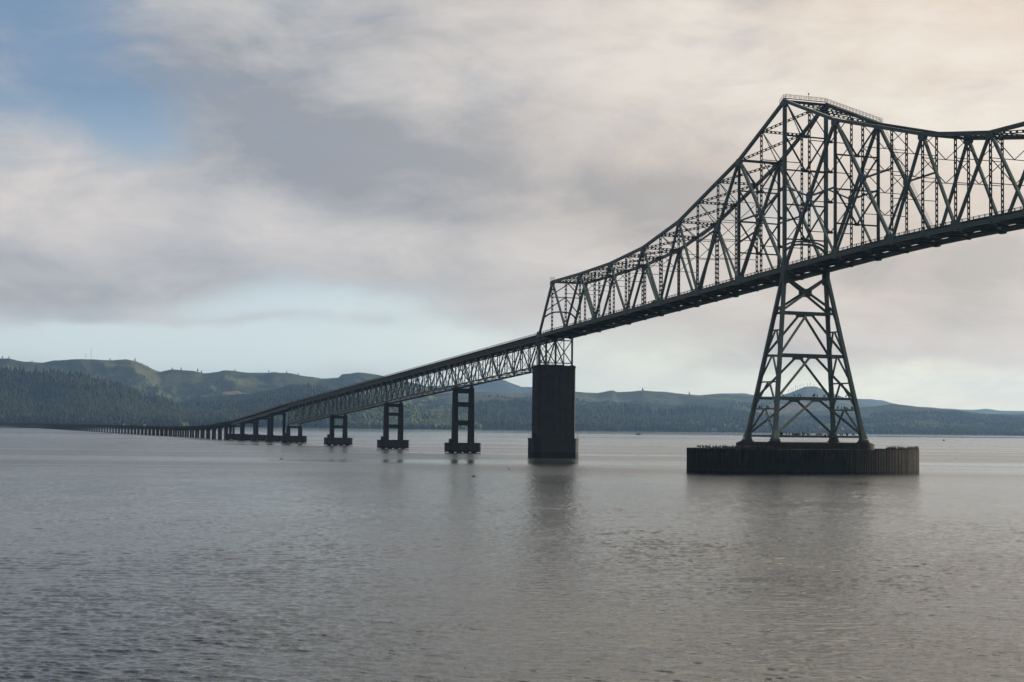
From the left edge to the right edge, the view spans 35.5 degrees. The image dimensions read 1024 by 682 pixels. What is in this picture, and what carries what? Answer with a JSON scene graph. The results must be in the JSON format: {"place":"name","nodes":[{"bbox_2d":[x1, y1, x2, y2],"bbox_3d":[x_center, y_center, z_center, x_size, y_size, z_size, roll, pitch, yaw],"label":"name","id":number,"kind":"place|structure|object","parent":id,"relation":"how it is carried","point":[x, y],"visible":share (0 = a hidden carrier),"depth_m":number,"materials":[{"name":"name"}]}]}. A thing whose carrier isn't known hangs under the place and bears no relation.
{"place":"outdoors","nodes":[
{"label":"outdoors","id":0,"kind":"place"},
{"bbox_2d":[0,371,179,426],"bbox_3d":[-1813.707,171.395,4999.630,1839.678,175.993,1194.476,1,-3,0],"label":"hill","id":1,"kind":"structure","parent":0,"point":[74,389],"depth_m":4943.06,"materials":[{"name":"green plant"}]},
{"bbox_2d":[0,365,823,432],"bbox_3d":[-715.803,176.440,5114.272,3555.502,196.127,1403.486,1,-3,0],"label":"conifer forest","id":2,"kind":"object","parent":1,"relation":"on","point":[132,404],"visible":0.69,"depth_m":4869.99,"materials":[{"name":"green plant"}]},
{"bbox_2d":[0,358,446,407],"bbox_3d":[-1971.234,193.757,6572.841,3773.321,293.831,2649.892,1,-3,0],"label":"hill","id":3,"kind":"structure","parent":0,"point":[187,383],"depth_m":7036.45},
{"bbox_2d":[125,375,1023,434],"bbox_3d":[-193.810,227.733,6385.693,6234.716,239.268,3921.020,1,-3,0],"label":"conifer forest","id":4,"kind":"object","parent":3,"relation":"on","point":[997,428],"visible":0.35,"depth_m":5362.23,"materials":[{"name":"green plant"}]},
{"bbox_2d":[182,384,404,427],"bbox_3d":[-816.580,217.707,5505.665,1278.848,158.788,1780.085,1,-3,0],"label":"hill","id":5,"kind":"structure","parent":0,"point":[193,402],"depth_m":5871.30,"materials":[{"name":"green plant"}]},
{"bbox_2d":[324,411,480,429],"bbox_3d":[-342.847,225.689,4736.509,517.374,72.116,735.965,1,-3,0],"label":"hill","id":6,"kind":"structure","parent":0,"point":[371,427],"depth_m":4400.34,"materials":[{"name":"green plant"}]},
{"bbox_2d":[0,425,1023,681],"bbox_3d":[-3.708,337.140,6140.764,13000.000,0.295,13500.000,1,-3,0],"label":"water","id":7,"kind":"structure","parent":0,"point":[602,557],"depth_m":150.60,"materials":[{"name":"grey liquid"}]},
{"bbox_2d":[184,429,193,436],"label":"trestle bent","id":8,"kind":"object","parent":7,"relation":"in","point":[186,432],"visible":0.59,"depth_m":1396.05,"materials":[{"name":"concrete"}]},
{"bbox_2d":[189,429,198,436],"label":"trestle bent","id":9,"kind":"object","parent":7,"relation":"in","point":[191,432],"visible":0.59,"depth_m":1373.36,"materials":[{"name":"concrete"}]},
{"bbox_2d":[194,429,204,436],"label":"trestle bent","id":10,"kind":"object","parent":7,"relation":"in","point":[196,432],"visible":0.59,"depth_m":1350.78,"materials":[{"name":"concrete"}]},
{"bbox_2d":[200,428,210,437],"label":"trestle bent","id":11,"kind":"object","parent":7,"relation":"in","point":[201,432],"visible":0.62,"depth_m":1328.49,"materials":[{"name":"concrete"}]},
{"bbox_2d":[205,428,215,437],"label":"trestle bent","id":12,"kind":"object","parent":7,"relation":"in","point":[207,432],"visible":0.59,"depth_m":1305.48,"materials":[{"name":"concrete"}]},
{"bbox_2d":[211,427,222,437],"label":"trestle bent","id":13,"kind":"object","parent":7,"relation":"in","point":[212,428],"visible":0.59,"depth_m":1283.19,"materials":[{"name":"concrete"}]},
{"bbox_2d":[217,426,228,438],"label":"trestle bent","id":14,"kind":"object","parent":7,"relation":"in","point":[218,427],"visible":0.55,"depth_m":1260.11,"materials":[{"name":"concrete"}]},
{"bbox_2d":[223,425,234,433],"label":"trestle bent","id":15,"kind":"object","parent":7,"relation":"in","point":[233,429],"visible":0.45,"depth_m":1238.01,"materials":[{"name":"concrete"}]},
{"bbox_2d":[224,425,241,438],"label":"column bent","id":16,"kind":"object","parent":7,"relation":"in","point":[230,435],"depth_m":1213.89,"materials":[{"name":"concrete"}]},
{"bbox_2d":[230,417,252,424],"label":"girder span","id":17,"kind":"object","parent":16,"relation":"on","point":[240,420],"visible":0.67,"depth_m":1193.69,"materials":[{"name":"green metal"}]},
{"bbox_2d":[237,422,260,439],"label":"column bent","id":18,"kind":"object","parent":7,"relation":"in","point":[243,436],"depth_m":1171.45,"materials":[{"name":"concrete"}]},
{"bbox_2d":[243,413,266,421],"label":"girder span","id":19,"kind":"object","parent":18,"relation":"on","point":[250,417],"visible":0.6,"depth_m":1151.77,"materials":[{"name":"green metal"}]},
{"bbox_2d":[250,418,269,440],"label":"column bent","id":20,"kind":"object","parent":7,"relation":"in","point":[256,437],"depth_m":1129.33,"materials":[{"name":"concrete"}]},
{"bbox_2d":[257,408,282,417],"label":"girder span","id":21,"kind":"object","parent":20,"relation":"on","point":[267,412],"visible":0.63,"depth_m":1109.82,"materials":[{"name":"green metal"}]},
{"bbox_2d":[265,413,285,441],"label":"column bent","id":22,"kind":"object","parent":7,"relation":"in","point":[272,437],"depth_m":1087.32,"materials":[{"name":"concrete"}]},
{"bbox_2d":[272,403,297,412],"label":"girder span","id":23,"kind":"object","parent":22,"relation":"on","point":[283,407],"visible":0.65,"depth_m":1069.71,"materials":[{"name":"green metal"}]},
{"bbox_2d":[281,426,306,442],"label":"concrete pier","id":24,"kind":"structure","parent":7,"relation":"in","point":[287,437],"depth_m":1043.93,"materials":[{"name":"grey concrete"}]},
{"bbox_2d":[324,415,352,445],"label":"concrete pier","id":25,"kind":"structure","parent":7,"relation":"in","point":[329,439],"depth_m":943.89,"materials":[{"name":"grey concrete"}]},
{"bbox_2d":[287,390,344,424],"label":"deck truss span","id":26,"kind":"object","parent":25,"relation":"on","point":[318,399],"visible":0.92,"depth_m":995.41,"materials":[{"name":"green metal"}]},
{"bbox_2d":[331,375,400,414],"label":"deck truss span","id":27,"kind":"object","parent":25,"relation":"on","point":[361,387],"visible":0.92,"depth_m":895.25,"materials":[{"name":"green metal"}]},
{"bbox_2d":[377,403,409,448],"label":"concrete pier","id":28,"kind":"structure","parent":7,"relation":"in","point":[384,442],"depth_m":843.66,"materials":[{"name":"grey concrete"}]},
{"bbox_2d":[385,356,471,402],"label":"deck truss span","id":29,"kind":"object","parent":28,"relation":"on","point":[434,368],"visible":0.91,"depth_m":794.19,"materials":[{"name":"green metal"}]},
{"bbox_2d":[444,387,480,452],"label":"concrete pier","id":30,"kind":"structure","parent":7,"relation":"in","point":[453,445],"depth_m":743.62,"materials":[{"name":"grey concrete"}]},
{"bbox_2d":[454,331,564,387],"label":"deck truss span","id":31,"kind":"object","parent":30,"relation":"on","point":[503,349],"visible":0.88,"depth_m":695.63,"materials":[{"name":"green metal"}]},
{"bbox_2d":[528,365,578,457],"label":"solid pier","id":32,"kind":"structure","parent":7,"relation":"in","point":[553,411],"depth_m":641.80,"materials":[{"name":"grey concrete"}]},
{"bbox_2d":[538,337,573,365],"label":"bearing frame","id":33,"kind":"object","parent":32,"relation":"on","point":[555,342],"visible":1,"depth_m":645.26,"materials":[{"name":"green metal"}]},
{"bbox_2d":[686,440,918,473],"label":"round pier","id":34,"kind":"structure","parent":7,"relation":"in","point":[781,457],"depth_m":454.65,"materials":[{"name":"grey concrete"}]},
{"bbox_2d":[742,270,868,441],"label":"braced tower","id":35,"kind":"structure","parent":34,"relation":"on","point":[825,281],"depth_m":470.67,"materials":[{"name":"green metal"}]},
{"bbox_2d":[536,93,1023,339],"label":"through truss","id":36,"kind":"object","parent":35,"relation":"on","point":[893,244],"visible":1,"depth_m":472.62,"materials":[{"name":"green metal"}]},
{"bbox_2d":[824,433,836,442],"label":"fog signal cabinet","id":37,"kind":"object","parent":34,"relation":"on","point":[833,439],"visible":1,"depth_m":463.19,"materials":[{"name":"black metal"}]},
{"bbox_2d":[0,0,1023,410],"label":"sky","id":38,"kind":"structure","parent":0,"point":[310,188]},
{"bbox_2d":[427,380,753,395],"bbox_3d":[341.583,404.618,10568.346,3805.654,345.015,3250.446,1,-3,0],"label":"hill","id":39,"kind":"structure","parent":0,"point":[501,386],"depth_m":11304.16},
{"bbox_2d":[413,390,850,414],"bbox_3d":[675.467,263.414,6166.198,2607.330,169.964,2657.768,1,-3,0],"label":"hill","id":40,"kind":"structure","parent":0,"point":[678,399],"depth_m":6653.01,"materials":[{"name":"green plant"}]},
{"bbox_2d":[481,401,825,433],"bbox_3d":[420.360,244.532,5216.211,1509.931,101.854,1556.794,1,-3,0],"label":"hill","id":41,"kind":"structure","parent":0,"point":[653,406],"depth_m":5326.19,"materials":[{"name":"green plant"}]},
{"bbox_2d":[781,386,871,406],"bbox_3d":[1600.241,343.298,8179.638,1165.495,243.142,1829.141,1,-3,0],"label":"hill","id":42,"kind":"structure","parent":0,"point":[809,391],"depth_m":8489.30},
{"bbox_2d":[723,404,1023,435],"bbox_3d":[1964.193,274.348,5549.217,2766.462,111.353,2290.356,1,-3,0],"label":"hill","id":43,"kind":"structure","parent":0,"point":[866,411],"depth_m":5775.21,"materials":[{"name":"green plant"}]},
{"bbox_2d":[0,402,1023,434],"bbox_3d":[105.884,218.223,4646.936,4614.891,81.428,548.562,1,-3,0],"label":"broadleaf forest","id":44,"kind":"object","parent":43,"relation":"on","point":[413,416],"visible":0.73,"depth_m":4544.79,"materials":[{"name":"green plant"}]},
{"bbox_2d":[857,399,1023,413],"bbox_3d":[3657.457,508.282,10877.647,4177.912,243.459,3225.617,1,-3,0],"label":"hill","id":45,"kind":"structure","parent":0,"point":[872,402],"depth_m":11699.24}
]}

